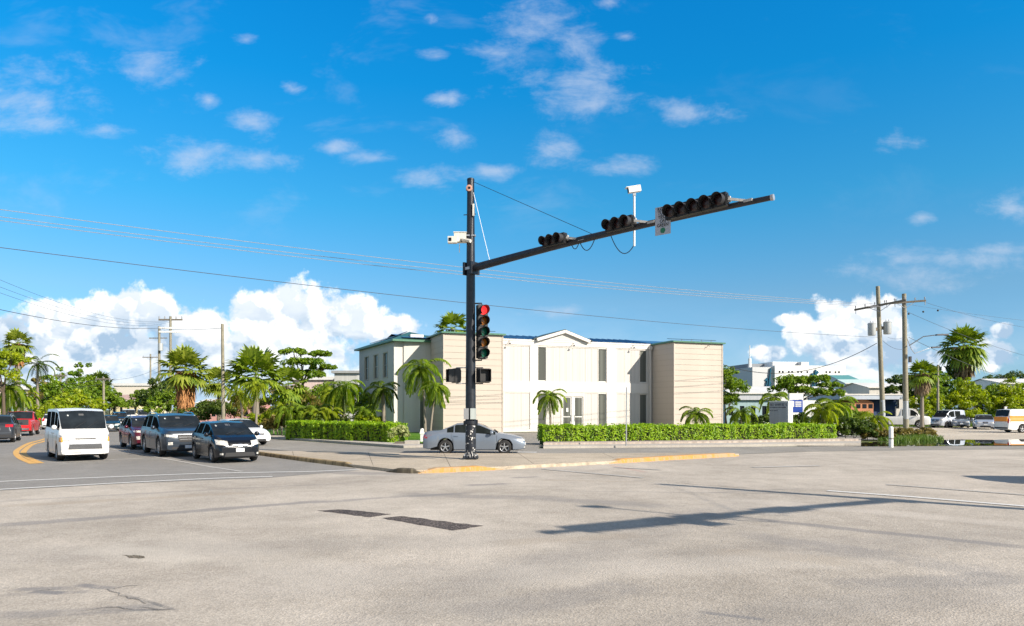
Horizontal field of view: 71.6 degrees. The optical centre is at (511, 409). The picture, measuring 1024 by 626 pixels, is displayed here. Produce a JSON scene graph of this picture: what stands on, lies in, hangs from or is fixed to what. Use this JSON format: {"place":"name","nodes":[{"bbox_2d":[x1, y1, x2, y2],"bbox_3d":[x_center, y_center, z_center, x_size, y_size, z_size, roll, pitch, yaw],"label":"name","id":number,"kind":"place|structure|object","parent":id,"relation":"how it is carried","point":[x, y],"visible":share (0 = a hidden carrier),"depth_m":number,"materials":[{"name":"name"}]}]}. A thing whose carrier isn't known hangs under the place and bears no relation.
{"place":"outdoors","nodes":[
{"label":"outdoors","id":0,"kind":"place"},
{"bbox_2d":[0,427,355,489],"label":"road asphalt approach","id":1,"kind":"structure","parent":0,"point":[128,465],"depth_m":24.30,"materials":[{"name":"asphalt"}]},
{"bbox_2d":[0,414,22,441],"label":"sport utility vehicle","id":2,"kind":"object","parent":1,"relation":"on","point":[10,428],"visible":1,"depth_m":42.30,"materials":[{"name":"grey paint"}]},
{"bbox_2d":[0,347,32,414],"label":"leafy tree","id":3,"kind":"object","parent":1,"relation":"on","point":[17,358],"visible":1,"depth_m":54.92,"materials":[{"name":"green plant"}]},
{"bbox_2d":[0,378,32,414],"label":"feather palm","id":4,"kind":"object","parent":1,"relation":"on","point":[10,394],"visible":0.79,"depth_m":57.85,"materials":[{"name":"green plant"}]},
{"bbox_2d":[8,411,40,434],"bbox_3d":[-37.603,1.063,54.506,2.244,1.829,5.353,0,0,-27],"label":"pickup truck","id":5,"kind":"object","parent":1,"relation":"on","point":[30,421],"visible":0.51,"depth_m":53.92,"materials":[{"name":"red paint"}]},
{"bbox_2d":[32,399,79,413],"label":"roadside tree","id":6,"kind":"object","parent":1,"relation":"on","point":[43,409],"visible":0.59,"depth_m":83.47,"materials":[{"name":"green plant"}]},
{"bbox_2d":[44,389,108,410],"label":"roadside tree","id":7,"kind":"object","parent":1,"relation":"on","point":[78,398],"visible":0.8,"depth_m":89.36,"materials":[{"name":"green plant"}]},
{"bbox_2d":[45,408,113,459],"bbox_3d":[-17.842,0.963,29.090,2.106,2.029,4.837,0,0,-39],"label":"passenger van","id":8,"kind":"object","parent":1,"relation":"on","point":[76,431],"visible":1,"depth_m":27.56,"materials":[{"name":"white paint"}]},
{"bbox_2d":[80,376,118,406],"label":"roadside tree","id":9,"kind":"object","parent":1,"relation":"on","point":[97,389],"visible":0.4,"depth_m":117.37,"materials":[{"name":"green plant"}]},
{"bbox_2d":[83,391,134,414],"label":"roadside tree","id":10,"kind":"object","parent":1,"relation":"on","point":[118,401],"visible":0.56,"depth_m":117.48,"materials":[{"name":"green plant"}]},
{"bbox_2d":[119,414,146,448],"bbox_3d":[-18.943,1.125,36.691,2.196,1.706,4.492,0,0,-37],"label":"crossover","id":11,"kind":"object","parent":1,"relation":"on","point":[130,426],"visible":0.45,"depth_m":35.69,"materials":[{"name":"red paint"}]},
{"bbox_2d":[112,383,168,412],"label":"warehouse","id":12,"kind":"structure","parent":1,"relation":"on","point":[126,388],"depth_m":210.00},
{"bbox_2d":[140,412,199,455],"bbox_3d":[-15.042,1.053,31.689,2.321,1.848,5.190,0,0,-37],"label":"sport utility vehicle","id":13,"kind":"object","parent":1,"relation":"on","point":[162,433],"visible":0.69,"depth_m":30.45,"materials":[{"name":"blue paint"}]},
{"bbox_2d":[192,420,258,461],"bbox_3d":[-11.245,1.213,27.843,2.042,1.530,3.949,0,0,-37],"label":"hatchback","id":14,"kind":"object","parent":1,"relation":"on","point":[214,441],"visible":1,"depth_m":26.75,"materials":[{"name":"black paint"}]},
{"bbox_2d":[239,380,273,423],"bbox_3d":[-17.578,0.040,48.884,2.201,4.125,2.212,0,0,0],"label":"feather palm","id":15,"kind":"object","parent":1,"relation":"on","point":[254,389],"visible":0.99,"depth_m":48.81,"materials":[{"name":"green plant"}]},
{"bbox_2d":[293,376,333,406],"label":"house","id":16,"kind":"structure","parent":0,"point":[310,383],"depth_m":104.00,"materials":[{"name":"white"}]},
{"bbox_2d":[267,430,421,442],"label":"lawn","id":17,"kind":"structure","parent":0,"point":[411,433],"depth_m":57.44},
{"bbox_2d":[178,400,237,420],"bbox_3d":[-27.471,0.590,64.181,5.634,2.936,3.050,0,0,0],"label":"shrub","id":18,"kind":"object","parent":17,"relation":"on","point":[203,410],"visible":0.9,"depth_m":63.54,"materials":[{"name":"green plant"}]},
{"bbox_2d":[225,344,290,414],"bbox_3d":[-20.506,-1.597,57.193,5.654,7.393,5.537,0,0,0],"label":"fan palm","id":19,"kind":"object","parent":17,"relation":"on","point":[256,359],"visible":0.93,"depth_m":56.37,"materials":[{"name":"green plant"}]},
{"bbox_2d":[257,414,292,433],"bbox_3d":[-17.009,1.177,52.139,3.943,1.762,2.164,0,0,0],"label":"shrub","id":20,"kind":"object","parent":17,"relation":"on","point":[268,423],"visible":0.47,"depth_m":51.65,"materials":[{"name":"green plant"}]},
{"bbox_2d":[267,361,312,408],"bbox_3d":[-18.867,-1.094,60.029,4.132,6.388,4.243,0,0,-27],"label":"fan palm","id":21,"kind":"object","parent":17,"relation":"on","point":[295,392],"visible":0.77,"depth_m":59.39,"materials":[{"name":"green plant"}]},
{"bbox_2d":[269,403,314,432],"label":"areca palm","id":22,"kind":"object","parent":17,"relation":"on","point":[296,412],"visible":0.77,"depth_m":50.44,"materials":[{"name":"green plant"}]},
{"bbox_2d":[259,384,324,430],"bbox_3d":[-20.229,-0.172,63.975,6.774,4.462,3.867,0,0,0],"label":"shrub","id":23,"kind":"object","parent":17,"relation":"on","point":[313,397],"visible":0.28,"depth_m":63.71,"materials":[{"name":"green plant"}]},
{"bbox_2d":[277,347,337,408],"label":"sea almond tree","id":24,"kind":"object","parent":17,"relation":"on","point":[312,362],"visible":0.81,"depth_m":65.36,"materials":[{"name":"green plant"}]},
{"bbox_2d":[302,407,342,421],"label":"areca palm","id":25,"kind":"object","parent":17,"relation":"on","point":[328,411],"visible":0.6,"depth_m":49.41,"materials":[{"name":"green plant"}]},
{"bbox_2d":[321,379,364,418],"bbox_3d":[-12.056,-0.033,51.049,2.678,4.266,2.796,0,0,15],"label":"feather palm","id":26,"kind":"object","parent":17,"relation":"on","point":[344,394],"visible":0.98,"depth_m":50.62,"materials":[{"name":"green plant"}]},
{"bbox_2d":[362,380,399,422],"bbox_3d":[-8.678,0.120,46.882,2.596,3.968,2.738,0,0,0],"label":"feather palm","id":27,"kind":"object","parent":17,"relation":"on","point":[380,394],"visible":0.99,"depth_m":46.88,"materials":[{"name":"green plant"}]},
{"bbox_2d":[396,358,451,433],"bbox_3d":[-5.721,-0.618,45.920,3.314,5.442,3.338,0,0,16],"label":"feather palm","id":28,"kind":"object","parent":17,"relation":"on","point":[421,372],"visible":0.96,"depth_m":45.59,"materials":[{"name":"green plant"}]},
{"bbox_2d":[418,379,450,430],"bbox_3d":[-4.733,0.057,44.617,2.335,4.097,1.966,0,0,43],"label":"feather palm","id":29,"kind":"object","parent":17,"relation":"on","point":[436,389],"visible":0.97,"depth_m":44.37,"materials":[{"name":"green plant"}]},
{"bbox_2d":[331,371,358,420],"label":"house","id":30,"kind":"structure","parent":0,"point":[345,376],"depth_m":98.00,"materials":[{"name":"paint"}]},
{"bbox_2d":[271,435,422,447],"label":"sidewalk","id":31,"kind":"structure","parent":0,"point":[382,444],"depth_m":40.28,"materials":[{"name":"concrete"}]},
{"bbox_2d":[221,324,224,418],"bbox_3d":[-22.759,-2.260,56.000,0.359,8.923,0.299,0,0,0],"label":"utility pole","id":32,"kind":"object","parent":31,"relation":"on","point":[222,378],"visible":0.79,"depth_m":55.90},
{"bbox_2d":[225,387,249,418],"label":"feather palm","id":33,"kind":"object","parent":31,"relation":"on","point":[238,393],"visible":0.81,"depth_m":51.76,"materials":[{"name":"green plant"}]},
{"bbox_2d":[285,420,407,442],"bbox_3d":[-10.504,1.335,43.900,10.341,1.393,1.566,0,0,38],"label":"hedge","id":34,"kind":"object","parent":31,"relation":"on","point":[363,430],"visible":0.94,"depth_m":42.98,"materials":[{"name":"green plant"}]},
{"bbox_2d":[0,440,1023,625],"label":"road intersection","id":35,"kind":"structure","parent":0,"point":[766,544],"depth_m":10.27,"materials":[{"name":"asphalt"}]},
{"bbox_2d":[259,451,353,467],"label":"kerb","id":36,"kind":"structure","parent":35,"relation":"on","point":[314,460],"depth_m":26.95,"materials":[{"name":"concrete"}]},
{"bbox_2d":[318,509,387,516],"bbox_3d":[-3.095,1.996,13.716,1.575,0.001,0.531,0,0,32],"label":"asphalt patch","id":37,"kind":"object","parent":35,"relation":"on","point":[359,513],"visible":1,"depth_m":13.72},
{"bbox_2d":[385,516,481,529],"bbox_3d":[-1.460,1.996,12.577,2.015,0.001,0.692,0,0,42],"label":"asphalt patch","id":38,"kind":"object","parent":35,"relation":"on","point":[439,524],"visible":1,"depth_m":12.40,"materials":[{"name":"asphalt"}]},
{"bbox_2d":[418,465,502,473],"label":"kerb","id":39,"kind":"structure","parent":35,"relation":"on","point":[454,469],"depth_m":22.64,"materials":[{"name":"concrete"}]},
{"bbox_2d":[259,450,738,471],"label":"traffic island","id":40,"kind":"structure","parent":35,"relation":"on","point":[380,461],"depth_m":27.34,"materials":[{"name":"concrete"}]},
{"bbox_2d":[446,177,774,459],"bbox_3d":[2.526,-3.440,23.531,12.246,10.680,1.324,0,0,39],"label":"traffic light mast","id":41,"kind":"object","parent":40,"relation":"on","point":[666,215],"visible":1,"depth_m":26.56,"materials":[{"name":"metal"}]},
{"bbox_2d":[503,461,608,469],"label":"kerb","id":42,"kind":"structure","parent":35,"relation":"on","point":[521,466],"depth_m":24.67,"materials":[{"name":"concrete"}]},
{"bbox_2d":[609,453,738,463],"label":"kerb","id":43,"kind":"structure","parent":35,"relation":"on","point":[662,458],"depth_m":27.97,"materials":[{"name":"concrete"}]},
{"bbox_2d":[828,490,1023,505],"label":"lane marking","id":44,"kind":"object","parent":35,"relation":"on","point":[928,498],"visible":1,"depth_m":15.80,"materials":[{"name":"white paint"}]},
{"bbox_2d":[0,0,1023,409],"label":"sky","id":45,"kind":"structure","parent":0,"point":[886,137],"materials":[{"name":"blue"}]},
{"bbox_2d":[45,410,1023,447],"bbox_3d":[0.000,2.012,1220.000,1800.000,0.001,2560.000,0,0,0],"label":"ground","id":46,"kind":"structure","parent":0,"point":[283,428],"depth_m":44.16,"materials":[{"name":"green plant"}]},
{"bbox_2d":[128,377,175,413],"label":"roadside tree","id":47,"kind":"object","parent":46,"relation":"on","point":[143,396],"visible":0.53,"depth_m":87.10,"materials":[{"name":"green plant"}]},
{"bbox_2d":[142,389,176,412],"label":"roadside tree","id":48,"kind":"object","parent":46,"relation":"on","point":[165,406],"visible":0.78,"depth_m":75.61,"materials":[{"name":"green plant"}]},
{"bbox_2d":[149,316,182,412],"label":"utility pole","id":49,"kind":"object","parent":46,"relation":"on","point":[159,338],"visible":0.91,"depth_m":117.83,"materials":[{"name":"white paint"}]},
{"bbox_2d":[152,343,219,412],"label":"fan palm","id":50,"kind":"object","parent":46,"relation":"on","point":[185,383],"visible":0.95,"depth_m":65.28,"materials":[{"name":"green plant"}]},
{"bbox_2d":[199,366,235,420],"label":"leafy tree","id":51,"kind":"object","parent":46,"relation":"on","point":[215,388],"visible":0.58,"depth_m":69.41,"materials":[{"name":"green plant"}]},
{"bbox_2d":[433,311,465,332],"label":"tree","id":52,"kind":"object","parent":46,"relation":"on","point":[453,319],"visible":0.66,"depth_m":91.21,"materials":[{"name":"green plant"}]},
{"bbox_2d":[354,329,725,432],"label":"office building","id":53,"kind":"structure","parent":46,"relation":"on","point":[664,382],"depth_m":64.87,"materials":[{"name":"paint"}]},
{"bbox_2d":[538,347,545,380],"bbox_3d":[2.671,-4.075,64.192,0.772,3.042,0.060,0,0,-21],"label":"window","id":54,"kind":"structure","parent":53,"relation":"in","point":[541,350],"depth_m":64.19,"materials":[{"name":"grey glass"}]},
{"bbox_2d":[574,397,582,424],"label":"door","id":55,"kind":"structure","parent":53,"relation":"in","point":[578,401],"depth_m":65.50,"materials":[{"name":"white glass"}]},
{"bbox_2d":[599,349,605,381],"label":"window","id":56,"kind":"structure","parent":53,"relation":"in","point":[602,352],"depth_m":66.42,"materials":[{"name":"grey glass"}]},
{"bbox_2d":[640,351,646,381],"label":"window","id":57,"kind":"structure","parent":53,"relation":"in","point":[643,354],"depth_m":68.00,"materials":[{"name":"grey glass"}]},
{"bbox_2d":[723,366,750,423],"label":"leafy tree","id":58,"kind":"object","parent":46,"relation":"on","point":[731,384],"visible":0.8,"depth_m":73.39,"materials":[{"name":"green plant"}]},
{"bbox_2d":[788,393,802,411],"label":"shop sign","id":59,"kind":"object","parent":46,"relation":"on","point":[796,399],"visible":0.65,"depth_m":71.94,"materials":[{"name":"white paint"}]},
{"bbox_2d":[767,374,845,400],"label":"sea almond tree","id":60,"kind":"object","parent":46,"relation":"on","point":[788,382],"visible":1,"depth_m":83.35,"materials":[{"name":"green plant"}]},
{"bbox_2d":[808,394,902,421],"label":"shop","id":61,"kind":"structure","parent":46,"relation":"on","point":[869,402],"depth_m":87.00,"materials":[{"name":"white paint"}]},
{"bbox_2d":[884,374,917,400],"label":"leafy tree","id":62,"kind":"object","parent":46,"relation":"on","point":[892,388],"visible":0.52,"depth_m":89.49,"materials":[{"name":"green plant"}]},
{"bbox_2d":[877,428,943,441],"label":"grass","id":63,"kind":"structure","parent":46,"relation":"on","point":[916,437],"depth_m":44.72,"materials":[{"name":"plant"}]},
{"bbox_2d":[802,439,1023,445],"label":"curb","id":64,"kind":"structure","parent":46,"relation":"on","point":[962,442],"depth_m":40.98,"materials":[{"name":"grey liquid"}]},
{"bbox_2d":[909,388,949,417],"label":"sea grape bush","id":65,"kind":"object","parent":46,"relation":"on","point":[930,408],"visible":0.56,"depth_m":82.33,"materials":[{"name":"green plant"}]},
{"bbox_2d":[915,370,963,409],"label":"sea grape bush","id":66,"kind":"object","parent":46,"relation":"on","point":[943,390],"visible":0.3,"depth_m":84.11,"materials":[{"name":"green plant"}]},
{"bbox_2d":[935,322,990,410],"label":"fan palm","id":67,"kind":"object","parent":46,"relation":"on","point":[967,354],"visible":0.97,"depth_m":87.89,"materials":[{"name":"green plant"}]},
{"bbox_2d":[943,377,992,423],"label":"sea grape bush","id":68,"kind":"object","parent":46,"relation":"on","point":[965,399],"visible":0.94,"depth_m":82.65,"materials":[{"name":"green plant"}]},
{"bbox_2d":[959,384,1006,418],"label":"sea grape bush","id":69,"kind":"object","parent":46,"relation":"on","point":[991,393],"visible":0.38,"depth_m":83.69,"materials":[{"name":"green plant"}]},
{"bbox_2d":[987,377,1023,409],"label":"sea grape bush","id":70,"kind":"object","parent":46,"relation":"on","point":[1014,394],"visible":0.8,"depth_m":82.78,"materials":[{"name":"green plant"}]},
{"bbox_2d":[259,440,1023,453],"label":"slip road","id":71,"kind":"structure","parent":0,"point":[290,445],"depth_m":35.06,"materials":[{"name":"asphalt"}]},
{"bbox_2d":[219,418,270,443],"bbox_3d":[-15.495,1.253,40.196,4.703,1.449,2.110,0,0,42],"label":"sedan","id":72,"kind":"object","parent":71,"relation":"on","point":[263,436],"visible":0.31,"depth_m":39.53,"materials":[{"name":"white paint"}]},
{"bbox_2d":[423,423,525,452],"bbox_3d":[-1.654,1.278,32.000,4.538,1.398,2.036,0,0,2],"label":"sedan","id":73,"kind":"object","parent":71,"relation":"on","point":[488,438],"visible":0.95,"depth_m":31.20,"materials":[{"name":"silver metal"}]},
{"bbox_2d":[417,432,877,447],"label":"car park","id":74,"kind":"structure","parent":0,"point":[531,440],"depth_m":48.10,"materials":[{"name":"asphalt"}]},
{"bbox_2d":[532,389,566,424],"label":"feather palm","id":75,"kind":"object","parent":74,"relation":"on","point":[551,398],"visible":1,"depth_m":51.82,"materials":[{"name":"green plant"}]},
{"bbox_2d":[537,422,836,444],"bbox_3d":[10.616,1.380,41.806,18.665,1.241,1.538,0,0,-13],"label":"hedge","id":76,"kind":"object","parent":74,"relation":"on","point":[641,432],"visible":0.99,"depth_m":41.14,"materials":[{"name":"green plant"}]},
{"bbox_2d":[679,406,712,424],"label":"feather palm","id":77,"kind":"object","parent":74,"relation":"on","point":[694,414],"visible":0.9,"depth_m":49.54,"materials":[{"name":"green plant"}]},
{"bbox_2d":[723,405,759,424],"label":"feather palm","id":78,"kind":"object","parent":74,"relation":"on","point":[742,415],"visible":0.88,"depth_m":49.62,"materials":[{"name":"green plant"}]},
{"bbox_2d":[759,391,788,414],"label":"feather palm","id":79,"kind":"object","parent":74,"relation":"on","point":[773,397],"visible":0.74,"depth_m":61.89,"materials":[{"name":"green plant"}]},
{"bbox_2d":[769,401,792,423],"bbox_3d":[18.921,0.721,50.069,0.383,2.599,2.387,0,0,-11],"label":"sign monument","id":80,"kind":"object","parent":74,"relation":"on","point":[780,411],"visible":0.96,"depth_m":49.78,"materials":[{"name":"white paint"}]},
{"bbox_2d":[803,403,844,432],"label":"feather palm","id":81,"kind":"object","parent":74,"relation":"on","point":[822,414],"visible":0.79,"depth_m":45.76,"materials":[{"name":"green plant"}]},
{"bbox_2d":[814,396,858,435],"bbox_3d":[23.765,0.571,52.053,3.049,3.074,2.994,0,0,18],"label":"feather palm","id":82,"kind":"object","parent":74,"relation":"on","point":[847,410],"visible":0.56,"depth_m":51.64,"materials":[{"name":"green plant"}]},
{"bbox_2d":[834,416,867,437],"bbox_3d":[21.555,1.250,46.086,3.236,1.628,1.737,0,0,-16],"label":"shrub","id":83,"kind":"object","parent":74,"relation":"on","point":[840,425],"visible":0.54,"depth_m":45.66,"materials":[{"name":"green plant"}]},
{"bbox_2d":[842,421,879,439],"bbox_3d":[22.356,1.390,45.497,2.719,1.344,1.712,0,0,0],"label":"shrub","id":84,"kind":"object","parent":74,"relation":"on","point":[868,427],"visible":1,"depth_m":45.21,"materials":[{"name":"green plant"}]},
{"bbox_2d":[858,411,893,430],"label":"feather palm","id":85,"kind":"object","parent":74,"relation":"on","point":[876,419],"visible":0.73,"depth_m":49.73,"materials":[{"name":"green plant"}]},
{"bbox_2d":[543,440,860,448],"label":"sidewalk","id":86,"kind":"structure","parent":0,"point":[761,444],"depth_m":37.77,"materials":[{"name":"concrete"}]},
{"bbox_2d":[543,438,857,445],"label":"planter kerb","id":87,"kind":"structure","parent":86,"relation":"on","point":[692,441],"depth_m":39.37,"materials":[{"name":"concrete"}]},
{"bbox_2d":[723,396,769,423],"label":"commercial building","id":88,"kind":"structure","parent":0,"point":[744,402],"depth_m":96.00,"materials":[{"name":"paint"}]},
{"bbox_2d":[723,345,845,385],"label":"office block","id":89,"kind":"structure","parent":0,"point":[764,378],"depth_m":201.33,"materials":[{"name":"white concrete"}]},
{"bbox_2d":[723,386,846,416],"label":"commercial building","id":90,"kind":"structure","parent":0,"point":[758,390],"depth_m":118.00,"materials":[{"name":"white paint"}]},
{"bbox_2d":[838,383,917,415],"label":"commercial building","id":91,"kind":"structure","parent":0,"point":[861,388],"depth_m":132.08,"materials":[{"name":"paint"}]},
{"bbox_2d":[878,427,1023,439],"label":"gravel lot","id":92,"kind":"structure","parent":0,"point":[958,433],"depth_m":58.08,"materials":[{"name":"gravel"}]},
{"bbox_2d":[854,286,905,426],"bbox_3d":[32.008,-4.260,61.876,3.982,12.937,1.188,0,0,24],"label":"utility pole","id":93,"kind":"object","parent":92,"relation":"on","point":[886,327],"visible":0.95,"depth_m":61.84,"materials":[{"name":"wood"}]},
{"bbox_2d":[0,247,864,336],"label":"power line","id":94,"kind":"object","parent":93,"relation":"attached to","point":[382,293],"visible":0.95,"depth_m":34.99,"materials":[{"name":"metal"}]},
{"bbox_2d":[0,216,865,304],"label":"power line","id":95,"kind":"object","parent":93,"relation":"attached to","point":[393,264],"visible":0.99,"depth_m":42.30,"materials":[{"name":"metal"}]},
{"bbox_2d":[0,209,870,303],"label":"power line","id":96,"kind":"object","parent":93,"relation":"attached to","point":[393,259],"visible":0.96,"depth_m":41.96,"materials":[{"name":"metal"}]},
{"bbox_2d":[0,220,876,306],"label":"power line","id":97,"kind":"object","parent":93,"relation":"attached to","point":[400,268],"visible":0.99,"depth_m":42.72,"materials":[{"name":"metal"}]},
{"bbox_2d":[886,408,930,427],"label":"pickup truck","id":98,"kind":"object","parent":92,"relation":"on","point":[914,417],"visible":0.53,"depth_m":74.77,"materials":[{"name":"white paint"}]},
{"bbox_2d":[886,293,948,427],"bbox_3d":[37.314,-4.095,63.572,6.410,12.597,3.732,0,0,-20],"label":"utility pole","id":99,"kind":"object","parent":92,"relation":"on","point":[906,358],"visible":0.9,"depth_m":63.83,"materials":[{"name":"wood"}]},
{"bbox_2d":[901,358,945,427],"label":"fan palm","id":100,"kind":"object","parent":92,"relation":"on","point":[921,382],"visible":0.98,"depth_m":71.53,"materials":[{"name":"green plant"}]},
{"bbox_2d":[930,410,964,427],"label":"minivan","id":101,"kind":"object","parent":92,"relation":"on","point":[941,417],"visible":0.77,"depth_m":75.74,"materials":[{"name":"silver metal"}]},
{"bbox_2d":[972,414,993,428],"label":"sedan","id":102,"kind":"object","parent":92,"relation":"on","point":[983,421],"visible":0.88,"depth_m":70.07,"materials":[{"name":"silver metal"}]},
{"bbox_2d":[994,409,1023,432],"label":"delivery van","id":103,"kind":"object","parent":92,"relation":"on","point":[1007,420],"visible":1,"depth_m":59.73,"materials":[{"name":"white paint"}]},
{"bbox_2d":[967,379,1023,420],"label":"house","id":104,"kind":"structure","parent":0,"point":[984,382],"depth_m":115.92,"materials":[{"name":"paint"}]},
{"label":"sidewalk","id":105,"kind":"structure","parent":0,"visible":0},
{"bbox_2d":[1,327,37,410],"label":"fan palm","id":106,"kind":"object","parent":105,"relation":"on","point":[15,335],"visible":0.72,"depth_m":74.59,"materials":[{"name":"green plant"}]},
{"bbox_2d":[21,354,59,408],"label":"feather palm","id":107,"kind":"object","parent":105,"relation":"on","point":[37,366],"visible":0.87,"depth_m":87.89,"materials":[{"name":"green plant"}]},
{"bbox_2d":[28,374,81,409],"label":"roadside tree","id":108,"kind":"object","parent":105,"relation":"on","point":[51,388],"visible":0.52,"depth_m":91.52,"materials":[{"name":"green plant"}]},
{"bbox_2d":[44,367,101,403],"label":"roadside tree","id":109,"kind":"object","parent":105,"relation":"on","point":[73,385],"visible":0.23,"depth_m":111.84,"materials":[{"name":"green plant"}]},
{"bbox_2d":[66,362,98,407],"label":"roadside tree","id":110,"kind":"object","parent":105,"relation":"on","point":[88,378],"visible":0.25,"depth_m":119.83,"materials":[{"name":"green plant"}]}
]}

